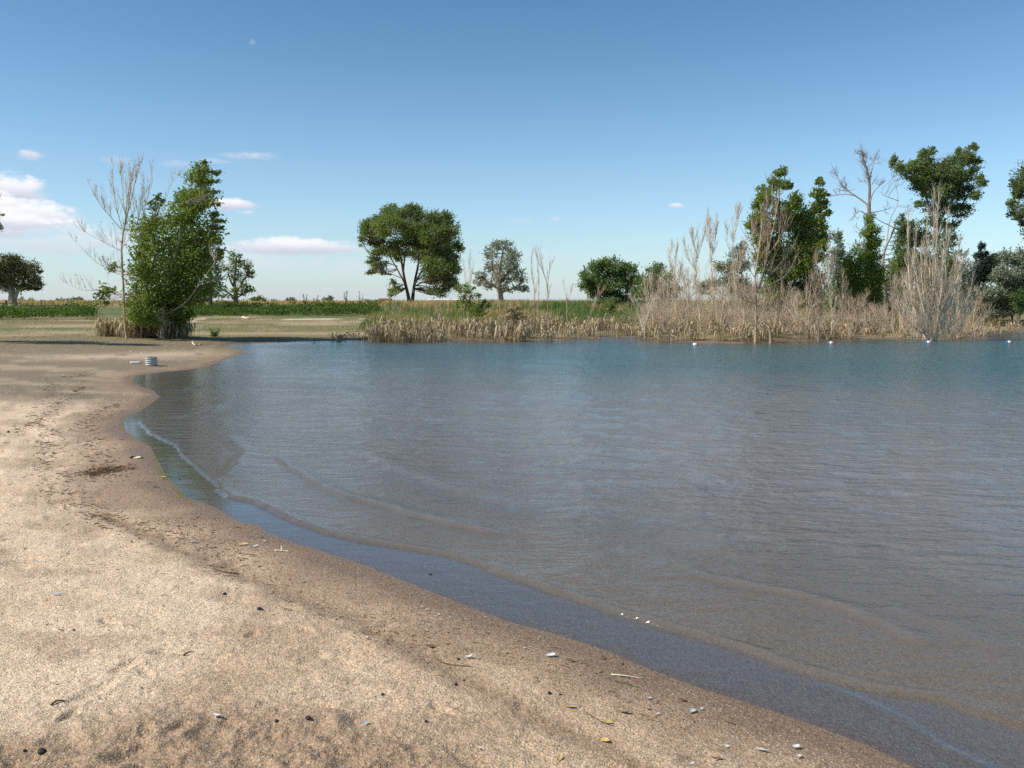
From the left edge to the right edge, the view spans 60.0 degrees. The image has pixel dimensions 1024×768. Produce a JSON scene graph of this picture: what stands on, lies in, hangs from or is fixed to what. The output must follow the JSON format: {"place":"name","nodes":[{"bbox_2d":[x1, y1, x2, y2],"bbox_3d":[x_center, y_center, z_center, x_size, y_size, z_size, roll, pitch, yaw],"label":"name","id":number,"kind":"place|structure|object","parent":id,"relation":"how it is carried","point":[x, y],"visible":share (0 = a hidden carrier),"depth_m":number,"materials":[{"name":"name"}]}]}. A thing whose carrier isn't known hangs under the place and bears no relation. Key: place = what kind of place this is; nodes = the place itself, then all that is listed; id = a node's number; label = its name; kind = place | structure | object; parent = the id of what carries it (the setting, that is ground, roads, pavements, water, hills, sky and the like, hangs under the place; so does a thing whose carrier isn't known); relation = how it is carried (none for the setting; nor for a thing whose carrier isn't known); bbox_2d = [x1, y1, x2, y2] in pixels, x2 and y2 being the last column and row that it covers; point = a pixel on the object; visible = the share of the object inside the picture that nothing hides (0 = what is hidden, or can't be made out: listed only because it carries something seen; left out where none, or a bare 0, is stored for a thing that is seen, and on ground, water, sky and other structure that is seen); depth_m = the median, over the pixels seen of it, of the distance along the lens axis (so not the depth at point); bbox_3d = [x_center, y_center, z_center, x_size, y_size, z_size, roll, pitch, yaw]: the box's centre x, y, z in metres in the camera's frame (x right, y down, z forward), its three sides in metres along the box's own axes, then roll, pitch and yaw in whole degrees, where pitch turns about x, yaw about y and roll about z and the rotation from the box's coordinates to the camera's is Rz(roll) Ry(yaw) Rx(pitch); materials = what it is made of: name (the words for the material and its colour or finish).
{"place":"outdoors","nodes":[
{"label":"outdoors","id":0,"kind":"place"},
{"bbox_2d":[1,316,367,345],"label":"short grass","id":1,"kind":"structure","parent":0,"point":[190,324],"depth_m":49.88,"materials":[{"name":"plant"}]},
{"bbox_2d":[0,299,995,306],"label":"dry grass","id":2,"kind":"structure","parent":0,"point":[38,302],"depth_m":107.78,"materials":[{"name":"plant"}]},
{"bbox_2d":[0,301,1023,767],"bbox_3d":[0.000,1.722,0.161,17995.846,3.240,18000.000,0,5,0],"label":"ground","id":3,"kind":"structure","parent":0,"point":[946,719],"depth_m":4.74,"materials":[{"name":"sand"}]},
{"bbox_2d":[0,192,4,231],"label":"roadside tree","id":4,"kind":"object","parent":3,"relation":"on","point":[1,225],"visible":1,"depth_m":31.23,"materials":[{"name":"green plant"}]},
{"bbox_2d":[0,252,45,305],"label":"round tree","id":5,"kind":"object","parent":3,"relation":"on","point":[15,270],"visible":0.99,"depth_m":96.21,"materials":[{"name":"green plant"}]},
{"bbox_2d":[37,747,46,754],"bbox_3d":[-1.725,1.348,3.255,0.034,0.025,0.032,-1,6,-15],"label":"stone","id":6,"kind":"object","parent":3,"relation":"on","point":[41,751],"visible":1,"depth_m":3.25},
{"bbox_2d":[0,300,101,318],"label":"leafy weeds","id":7,"kind":"object","parent":3,"relation":"on","point":[20,311],"visible":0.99,"depth_m":72.83,"materials":[{"name":"green plant"}]},
{"bbox_2d":[66,296,83,300],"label":"distant bush","id":8,"kind":"object","parent":3,"relation":"on","point":[80,298],"visible":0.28,"depth_m":377.35,"materials":[{"name":"green plant"}]},
{"bbox_2d":[2,339,229,463],"bbox_3d":[-10.197,-0.532,23.225,8.087,0.236,30.474,-3,6,-26],"label":"shell grit","id":9,"kind":"object","parent":3,"relation":"on","point":[73,370],"visible":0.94,"depth_m":24.14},
{"bbox_2d":[59,149,186,338],"bbox_3d":[-16.033,-5.730,36.706,5.441,7.967,1.222,0,5,0],"label":"bare sapling","id":10,"kind":"object","parent":3,"relation":"on","point":[128,200],"visible":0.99,"depth_m":36.59,"materials":[{"name":"grey plant"}]},
{"bbox_2d":[90,322,187,338],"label":"reed stalks","id":11,"kind":"object","parent":3,"relation":"on","point":[185,336],"visible":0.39,"depth_m":38.09,"materials":[{"name":"plant"}]},
{"bbox_2d":[91,315,195,338],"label":"dead reeds","id":12,"kind":"object","parent":3,"relation":"on","point":[108,326],"visible":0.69,"depth_m":38.11,"materials":[{"name":"plant"}]},
{"bbox_2d":[145,357,157,365],"bbox_3d":[-9.446,-0.594,23.228,0.310,0.233,0.310,0,5,0],"label":"drum","id":13,"kind":"object","parent":3,"relation":"on","point":[151,361],"visible":1,"depth_m":23.11,"materials":[{"name":"metal"}]},
{"bbox_2d":[92,159,229,338],"bbox_3d":[-14.735,-5.613,37.236,5.596,7.680,4.537,-2,6,-18],"label":"cottonwood tree","id":14,"kind":"object","parent":3,"relation":"on","point":[186,260],"visible":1,"depth_m":36.90,"materials":[{"name":"green plant"}]},
{"bbox_2d":[209,327,219,336],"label":"shrub","id":15,"kind":"object","parent":3,"relation":"on","point":[214,334],"visible":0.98,"depth_m":39.89,"materials":[{"name":"green plant"}]},
{"bbox_2d":[206,256,226,307],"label":"shaded tree","id":16,"kind":"object","parent":3,"relation":"on","point":[218,277],"visible":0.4,"depth_m":87.40,"materials":[{"name":"green plant"}]},
{"bbox_2d":[216,249,255,302],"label":"slim tree","id":17,"kind":"object","parent":3,"relation":"on","point":[235,291],"visible":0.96,"depth_m":99.24,"materials":[{"name":"green plant"}]},
{"bbox_2d":[249,295,266,302],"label":"distant bush","id":18,"kind":"object","parent":3,"relation":"on","point":[259,298],"visible":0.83,"depth_m":148.96,"materials":[{"name":"green plant"}]},
{"bbox_2d":[184,299,385,315],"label":"leafy weeds","id":19,"kind":"object","parent":3,"relation":"on","point":[238,309],"visible":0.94,"depth_m":81.86,"materials":[{"name":"green plant"}]},
{"bbox_2d":[321,295,333,300],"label":"distant bush","id":20,"kind":"object","parent":3,"relation":"on","point":[330,297],"visible":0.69,"depth_m":377.79,"materials":[{"name":"green plant"}]},
{"bbox_2d":[310,330,382,341],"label":"dead reeds","id":21,"kind":"object","parent":3,"relation":"on","point":[340,336],"visible":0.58,"depth_m":39.62,"materials":[{"name":"plant"}]},
{"bbox_2d":[380,300,404,315],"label":"dead bush","id":22,"kind":"object","parent":3,"relation":"on","point":[393,310],"visible":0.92,"depth_m":58.92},
{"bbox_2d":[1,369,819,767],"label":"wrack litter","id":23,"kind":"object","parent":3,"relation":"on","point":[95,471],"visible":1,"depth_m":7.43,"materials":[{"name":"plant"}]},
{"bbox_2d":[357,201,464,300],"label":"spreading tree","id":24,"kind":"object","parent":3,"relation":"on","point":[434,250],"visible":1,"depth_m":125.00,"materials":[{"name":"green plant"}]},
{"bbox_2d":[431,297,450,320],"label":"dead bush","id":25,"kind":"object","parent":3,"relation":"on","point":[440,307],"visible":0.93,"depth_m":53.50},
{"bbox_2d":[428,299,459,300],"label":"shed","id":26,"kind":"structure","parent":3,"relation":"on","point":[443,299],"depth_m":419.19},
{"bbox_2d":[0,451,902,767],"bbox_3d":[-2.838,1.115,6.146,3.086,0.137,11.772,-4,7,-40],"label":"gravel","id":27,"kind":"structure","parent":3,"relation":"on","point":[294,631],"depth_m":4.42,"materials":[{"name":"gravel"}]},
{"bbox_2d":[434,656,470,666],"bbox_3d":[-0.296,1.332,4.240,0.220,0.008,0.040,3,6,32],"label":"stick","id":28,"kind":"object","parent":3,"relation":"on","point":[448,663],"visible":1,"depth_m":4.23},
{"bbox_2d":[463,255,474,327],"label":"dead sapling","id":29,"kind":"object","parent":3,"relation":"on","point":[470,256],"visible":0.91,"depth_m":41.72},
{"bbox_2d":[454,282,492,336],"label":"leafy sapling","id":30,"kind":"object","parent":3,"relation":"on","point":[466,306],"visible":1,"depth_m":41.32,"materials":[{"name":"plant"}]},
{"bbox_2d":[358,312,635,342],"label":"dead reeds","id":31,"kind":"object","parent":3,"relation":"on","point":[502,330],"visible":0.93,"depth_m":40.97,"materials":[{"name":"plant"}]},
{"bbox_2d":[490,246,506,322],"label":"dead sapling","id":32,"kind":"object","parent":3,"relation":"on","point":[496,277],"visible":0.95,"depth_m":46.12,"materials":[{"name":"plant"}]},
{"bbox_2d":[468,299,529,300],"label":"shed","id":33,"kind":"structure","parent":3,"relation":"on","point":[504,299],"depth_m":429.25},
{"bbox_2d":[472,238,530,301],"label":"grey green tree","id":34,"kind":"object","parent":3,"relation":"on","point":[509,267],"visible":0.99,"depth_m":106.65,"materials":[{"name":"green plant"}]},
{"bbox_2d":[501,303,529,325],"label":"withered bush","id":35,"kind":"object","parent":3,"relation":"on","point":[513,313],"visible":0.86,"depth_m":44.49,"materials":[{"name":"plant"}]},
{"bbox_2d":[529,242,555,327],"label":"dead sapling","id":36,"kind":"object","parent":3,"relation":"on","point":[538,294],"visible":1,"depth_m":44.96,"materials":[{"name":"plant"}]},
{"bbox_2d":[562,277,573,327],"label":"dead sapling","id":37,"kind":"object","parent":3,"relation":"on","point":[567,298],"visible":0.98,"depth_m":47.46,"materials":[{"name":"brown plant"}]},
{"bbox_2d":[586,284,605,318],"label":"dead bush","id":38,"kind":"object","parent":3,"relation":"on","point":[593,306],"visible":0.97,"depth_m":51.40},
{"bbox_2d":[599,297,618,317],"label":"shrub","id":39,"kind":"object","parent":3,"relation":"on","point":[607,307],"visible":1,"depth_m":54.64,"materials":[{"name":"green plant"}]},
{"bbox_2d":[575,254,643,304],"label":"green bush","id":40,"kind":"object","parent":3,"relation":"on","point":[604,269],"visible":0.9,"depth_m":90.44,"materials":[{"name":"green plant"}]},
{"bbox_2d":[626,293,661,338],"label":"bare shrub","id":41,"kind":"object","parent":3,"relation":"on","point":[645,323],"visible":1,"depth_m":40.94,"materials":[{"name":"plant"}]},
{"bbox_2d":[639,272,664,333],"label":"bare shrub","id":42,"kind":"object","parent":3,"relation":"on","point":[654,299],"visible":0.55,"depth_m":44.76,"materials":[{"name":"plant"}]},
{"bbox_2d":[643,269,664,334],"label":"dead sapling","id":43,"kind":"object","parent":3,"relation":"on","point":[646,285],"visible":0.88,"depth_m":43.74,"materials":[{"name":"plant"}]},
{"bbox_2d":[630,261,683,304],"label":"green bush","id":44,"kind":"object","parent":3,"relation":"on","point":[654,270],"visible":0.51,"depth_m":79.61,"materials":[{"name":"green plant"}]},
{"bbox_2d":[357,298,975,331],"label":"green grass","id":45,"kind":"structure","parent":3,"relation":"on","point":[559,306],"depth_m":75.99,"materials":[{"name":"plant"}]},
{"bbox_2d":[651,260,682,335],"bbox_3d":[7.364,-3.978,41.926,1.776,3.747,0.986,0,5,0],"label":"bare shrub","id":46,"kind":"object","parent":3,"relation":"on","point":[667,304],"visible":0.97,"depth_m":41.90,"materials":[{"name":"plant"}]},
{"bbox_2d":[657,264,683,330],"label":"bare shrub","id":47,"kind":"object","parent":3,"relation":"on","point":[667,281],"visible":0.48,"depth_m":46.62,"materials":[{"name":"plant"}]},
{"bbox_2d":[667,237,683,324],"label":"dead sapling","id":48,"kind":"object","parent":3,"relation":"on","point":[676,264],"visible":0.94,"depth_m":44.65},
{"bbox_2d":[664,265,689,331],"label":"bare shrub","id":49,"kind":"object","parent":3,"relation":"on","point":[686,272],"visible":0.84,"depth_m":44.50,"materials":[{"name":"plant"}]},
{"bbox_2d":[678,266,694,329],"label":"bare shrub","id":50,"kind":"object","parent":3,"relation":"on","point":[688,294],"visible":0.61,"depth_m":47.21,"materials":[{"name":"plant"}]},
{"bbox_2d":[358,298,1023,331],"bbox_3d":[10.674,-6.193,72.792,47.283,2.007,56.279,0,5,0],"label":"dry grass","id":51,"kind":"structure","parent":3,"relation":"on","point":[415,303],"depth_m":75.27,"materials":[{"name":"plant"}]},
{"bbox_2d":[682,221,707,330],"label":"dead sapling","id":52,"kind":"object","parent":3,"relation":"on","point":[695,267],"visible":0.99,"depth_m":43.64,"materials":[{"name":"plant"}]},
{"bbox_2d":[693,257,717,318],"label":"bare shrub","id":53,"kind":"object","parent":3,"relation":"on","point":[701,292],"visible":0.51,"depth_m":48.71,"materials":[{"name":"plant"}]},
{"bbox_2d":[704,207,718,330],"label":"dead sapling","id":54,"kind":"object","parent":3,"relation":"on","point":[710,241],"visible":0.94,"depth_m":45.59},
{"bbox_2d":[706,258,740,325],"bbox_3d":[10.065,-4.183,42.372,1.913,3.884,0.859,0,5,0],"label":"bare shrub","id":55,"kind":"object","parent":3,"relation":"on","point":[724,302],"visible":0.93,"depth_m":42.40,"materials":[{"name":"plant"}]},
{"bbox_2d":[692,240,759,308],"bbox_3d":[13.907,-6.476,56.800,4.760,5.599,2.926,0,5,0],"label":"silver shrub","id":56,"kind":"object","parent":3,"relation":"on","point":[722,267],"visible":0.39,"depth_m":56.41,"materials":[{"name":"green plant"}]},
{"bbox_2d":[713,277,744,320],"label":"bare shrub","id":57,"kind":"object","parent":3,"relation":"on","point":[727,307],"visible":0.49,"depth_m":47.36,"materials":[{"name":"plant"}]},
{"bbox_2d":[722,273,747,319],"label":"bare shrub","id":58,"kind":"object","parent":3,"relation":"on","point":[733,301],"visible":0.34,"depth_m":48.18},
{"bbox_2d":[724,201,747,324],"bbox_3d":[11.244,-5.814,44.537,1.310,6.684,0.850,0,5,0],"label":"dead sapling","id":59,"kind":"object","parent":3,"relation":"on","point":[733,239],"visible":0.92,"depth_m":44.54,"materials":[{"name":"plant"}]},
{"bbox_2d":[735,277,750,334],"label":"bare shrub","id":60,"kind":"object","parent":3,"relation":"on","point":[743,304],"visible":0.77,"depth_m":41.01,"materials":[{"name":"plant"}]},
{"bbox_2d":[736,275,759,318],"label":"bare shrub","id":61,"kind":"object","parent":3,"relation":"on","point":[749,303],"visible":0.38,"depth_m":47.77,"materials":[{"name":"beige wood"}]},
{"bbox_2d":[633,312,884,342],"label":"dead reeds","id":62,"kind":"object","parent":3,"relation":"on","point":[751,330],"visible":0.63,"depth_m":40.77,"materials":[{"name":"plant"}]},
{"bbox_2d":[747,283,771,319],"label":"bare shrub","id":63,"kind":"object","parent":3,"relation":"on","point":[763,302],"visible":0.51,"depth_m":45.83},
{"bbox_2d":[731,175,806,342],"bbox_3d":[10.654,-5.228,36.904,3.428,7.289,1.968,0,5,0],"label":"dead tree","id":64,"kind":"object","parent":3,"relation":"on","point":[764,260],"visible":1,"depth_m":37.04,"materials":[{"name":"grey bark"},{"name":"grey twig"}]},
{"bbox_2d":[767,268,792,324],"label":"bare shrub","id":65,"kind":"object","parent":3,"relation":"on","point":[789,285],"visible":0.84,"depth_m":44.07,"materials":[{"name":"plant"}]},
{"bbox_2d":[764,288,800,331],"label":"bare shrub","id":66,"kind":"object","parent":3,"relation":"on","point":[788,313],"visible":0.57,"depth_m":44.66,"materials":[{"name":"plant"}]},
{"bbox_2d":[741,165,833,319],"bbox_3d":[16.173,-7.931,51.797,5.400,9.435,3.708,0,5,0],"label":"cottonwood tree","id":67,"kind":"object","parent":3,"relation":"on","point":[812,226],"visible":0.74,"depth_m":51.33,"materials":[{"name":"green plant"}]},
{"bbox_2d":[784,289,802,331],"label":"bare shrub","id":68,"kind":"object","parent":3,"relation":"on","point":[796,298],"visible":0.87,"depth_m":43.57,"materials":[{"name":"plant"}]},
{"bbox_2d":[785,287,805,320],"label":"dead sapling","id":69,"kind":"object","parent":3,"relation":"on","point":[791,301],"visible":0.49,"depth_m":47.78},
{"bbox_2d":[617,272,1008,339],"bbox_3d":[15.432,-4.734,48.693,20.721,3.916,18.688,0,5,0],"label":"dead brush","id":70,"kind":"object","parent":3,"relation":"on","point":[709,316],"visible":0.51,"depth_m":44.52,"materials":[{"name":"plant"}]},
{"bbox_2d":[799,273,828,334],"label":"bare shrub","id":71,"kind":"object","parent":3,"relation":"on","point":[812,305],"visible":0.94,"depth_m":43.33,"materials":[{"name":"plant"}]},
{"bbox_2d":[804,284,833,334],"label":"bare shrub","id":72,"kind":"object","parent":3,"relation":"on","point":[814,306],"visible":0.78,"depth_m":43.83,"materials":[{"name":"plant"}]},
{"bbox_2d":[807,229,838,321],"bbox_3d":[15.205,-5.032,43.811,1.624,5.433,1.016,-3,6,-27],"label":"dead sapling","id":73,"kind":"object","parent":3,"relation":"on","point":[824,279],"visible":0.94,"depth_m":43.73,"materials":[{"name":"beige wood"}]},
{"bbox_2d":[824,282,844,321],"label":"bare shrub","id":74,"kind":"object","parent":3,"relation":"on","point":[831,308],"visible":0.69,"depth_m":48.57,"materials":[{"name":"plant"}]},
{"bbox_2d":[825,227,848,312],"bbox_3d":[21.226,-6.944,57.644,1.850,6.422,1.851,-5,7,-44],"label":"silver shrub","id":75,"kind":"object","parent":3,"relation":"on","point":[839,252],"visible":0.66,"depth_m":57.40,"materials":[{"name":"green plant"}]},
{"bbox_2d":[821,268,859,316],"bbox_3d":[23.591,-6.554,63.438,3.996,4.520,2.570,0,5,0],"label":"dull green bush","id":76,"kind":"object","parent":3,"relation":"on","point":[835,309],"visible":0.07,"depth_m":63.13,"materials":[{"name":"green plant"}]},
{"bbox_2d":[837,266,851,328],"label":"dead sapling","id":77,"kind":"object","parent":3,"relation":"on","point":[843,298],"visible":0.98,"depth_m":44.75,"materials":[{"name":"beige wood"}]},
{"bbox_2d":[838,294,862,329],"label":"bare shrub","id":78,"kind":"object","parent":3,"relation":"on","point":[852,306],"visible":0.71,"depth_m":47.39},
{"bbox_2d":[844,288,870,328],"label":"bare shrub","id":79,"kind":"object","parent":3,"relation":"on","point":[862,307],"visible":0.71,"depth_m":49.57,"materials":[{"name":"plant"}]},
{"bbox_2d":[825,144,893,318],"bbox_3d":[21.073,-9.089,54.238,3.613,11.326,2.395,0,5,0],"label":"dead tree","id":80,"kind":"object","parent":3,"relation":"on","point":[863,162],"visible":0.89,"depth_m":53.75,"materials":[{"name":"grey plant"}]},
{"bbox_2d":[832,212,892,319],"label":"vine column","id":81,"kind":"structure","parent":3,"relation":"on","point":[868,275],"depth_m":52.78,"materials":[{"name":"green plant"}]},
{"bbox_2d":[866,302,887,325],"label":"bare shrub","id":82,"kind":"object","parent":3,"relation":"on","point":[873,309],"visible":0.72,"depth_m":47.72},
{"bbox_2d":[864,301,889,324],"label":"bare shrub","id":83,"kind":"object","parent":3,"relation":"on","point":[876,311],"visible":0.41,"depth_m":48.96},
{"bbox_2d":[888,263,906,337],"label":"bare shrub","id":84,"kind":"object","parent":3,"relation":"on","point":[895,310],"visible":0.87,"depth_m":41.40,"materials":[{"name":"plant"}]},
{"bbox_2d":[880,266,921,315],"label":"dull green bush","id":85,"kind":"object","parent":3,"relation":"on","point":[889,299],"visible":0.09,"depth_m":65.05,"materials":[{"name":"green plant"}]},
{"bbox_2d":[890,275,911,331],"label":"bare shrub","id":86,"kind":"object","parent":3,"relation":"on","point":[899,315],"visible":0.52,"depth_m":44.36,"materials":[{"name":"plant"}]},
{"bbox_2d":[876,142,988,318],"bbox_3d":[28.218,-10.159,60.399,8.588,12.299,4.076,0,5,0],"label":"cottonwood tree","id":87,"kind":"object","parent":3,"relation":"on","point":[922,171],"visible":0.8,"depth_m":59.85,"materials":[{"name":"green plant"}]},
{"bbox_2d":[892,179,978,340],"bbox_3d":[18.549,-5.313,38.868,4.594,7.232,2.228,0,5,0],"label":"tall dead bush","id":88,"kind":"object","parent":3,"relation":"on","point":[927,315],"visible":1,"depth_m":39.09,"materials":[{"name":"plant"}]},
{"bbox_2d":[918,255,973,312],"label":"dull green bush","id":89,"kind":"object","parent":3,"relation":"on","point":[951,288],"visible":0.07,"depth_m":66.23,"materials":[{"name":"green plant"}]},
{"bbox_2d":[871,323,1020,338],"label":"reed stalks","id":90,"kind":"object","parent":3,"relation":"on","point":[954,332],"visible":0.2,"depth_m":48.02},
{"bbox_2d":[872,316,1023,338],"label":"dead reeds","id":91,"kind":"object","parent":3,"relation":"on","point":[1009,325],"visible":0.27,"depth_m":49.40,"materials":[{"name":"plant"}]},
{"bbox_2d":[934,257,968,336],"bbox_3d":[20.837,-4.180,42.550,2.007,4.054,1.363,0,5,0],"label":"bare shrub","id":92,"kind":"object","parent":3,"relation":"on","point":[950,308],"visible":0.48,"depth_m":42.57,"materials":[{"name":"plant"}]},
{"bbox_2d":[943,248,978,320],"bbox_3d":[28.732,-6.129,56.708,2.916,5.065,1.663,-2,6,-24],"label":"grey shrub","id":93,"kind":"object","parent":3,"relation":"on","point":[966,283],"visible":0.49,"depth_m":56.52,"materials":[{"name":"plant"}]},
{"bbox_2d":[947,275,978,330],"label":"bare shrub","id":94,"kind":"object","parent":3,"relation":"on","point":[957,292],"visible":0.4,"depth_m":46.86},
{"bbox_2d":[957,285,984,330],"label":"bare shrub","id":95,"kind":"object","parent":3,"relation":"on","point":[976,302],"visible":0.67,"depth_m":48.72,"materials":[{"name":"plant"}]},
{"bbox_2d":[968,294,991,323],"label":"bare shrub","id":96,"kind":"object","parent":3,"relation":"on","point":[982,309],"visible":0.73,"depth_m":49.66,"materials":[{"name":"plant"}]},
{"bbox_2d":[963,241,1001,304],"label":"dark juniper","id":97,"kind":"object","parent":3,"relation":"on","point":[984,262],"visible":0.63,"depth_m":59.08,"materials":[{"name":"green plant"}]},
{"bbox_2d":[967,246,1023,324],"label":"silver shrub","id":98,"kind":"object","parent":3,"relation":"on","point":[1006,276],"visible":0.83,"depth_m":56.05,"materials":[{"name":"green plant"}]},
{"bbox_2d":[1003,286,1023,326],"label":"yellow green shrub","id":99,"kind":"object","parent":3,"relation":"on","point":[1016,304],"visible":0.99,"depth_m":55.56,"materials":[{"name":"green plant"}]},
{"bbox_2d":[1005,160,1023,245],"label":"cottonwood tree","id":100,"kind":"object","parent":3,"relation":"on","point":[1017,185],"visible":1,"depth_m":58.89,"materials":[{"name":"green plant"}]},
{"bbox_2d":[0,0,1023,300],"label":"sky","id":101,"kind":"structure","parent":0,"point":[584,130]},
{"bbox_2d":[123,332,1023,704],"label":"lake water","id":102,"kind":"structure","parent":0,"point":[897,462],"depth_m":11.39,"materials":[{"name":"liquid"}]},
{"bbox_2d":[761,319,771,342],"bbox_3d":[10.694,-2.190,37.259,0.629,1.185,0.222,4,7,40],"label":"broken snag","id":103,"kind":"object","parent":102,"relation":"in","point":[770,335],"visible":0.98,"depth_m":37.11,"materials":[{"name":"beige wood"}]},
{"bbox_2d":[817,319,820,339],"bbox_3d":[13.629,-2.404,39.782,0.562,1.138,0.188,-1,6,-14],"label":"broken snag","id":104,"kind":"object","parent":102,"relation":"in","point":[819,332],"visible":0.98,"depth_m":39.80,"materials":[{"name":"grey plant"}]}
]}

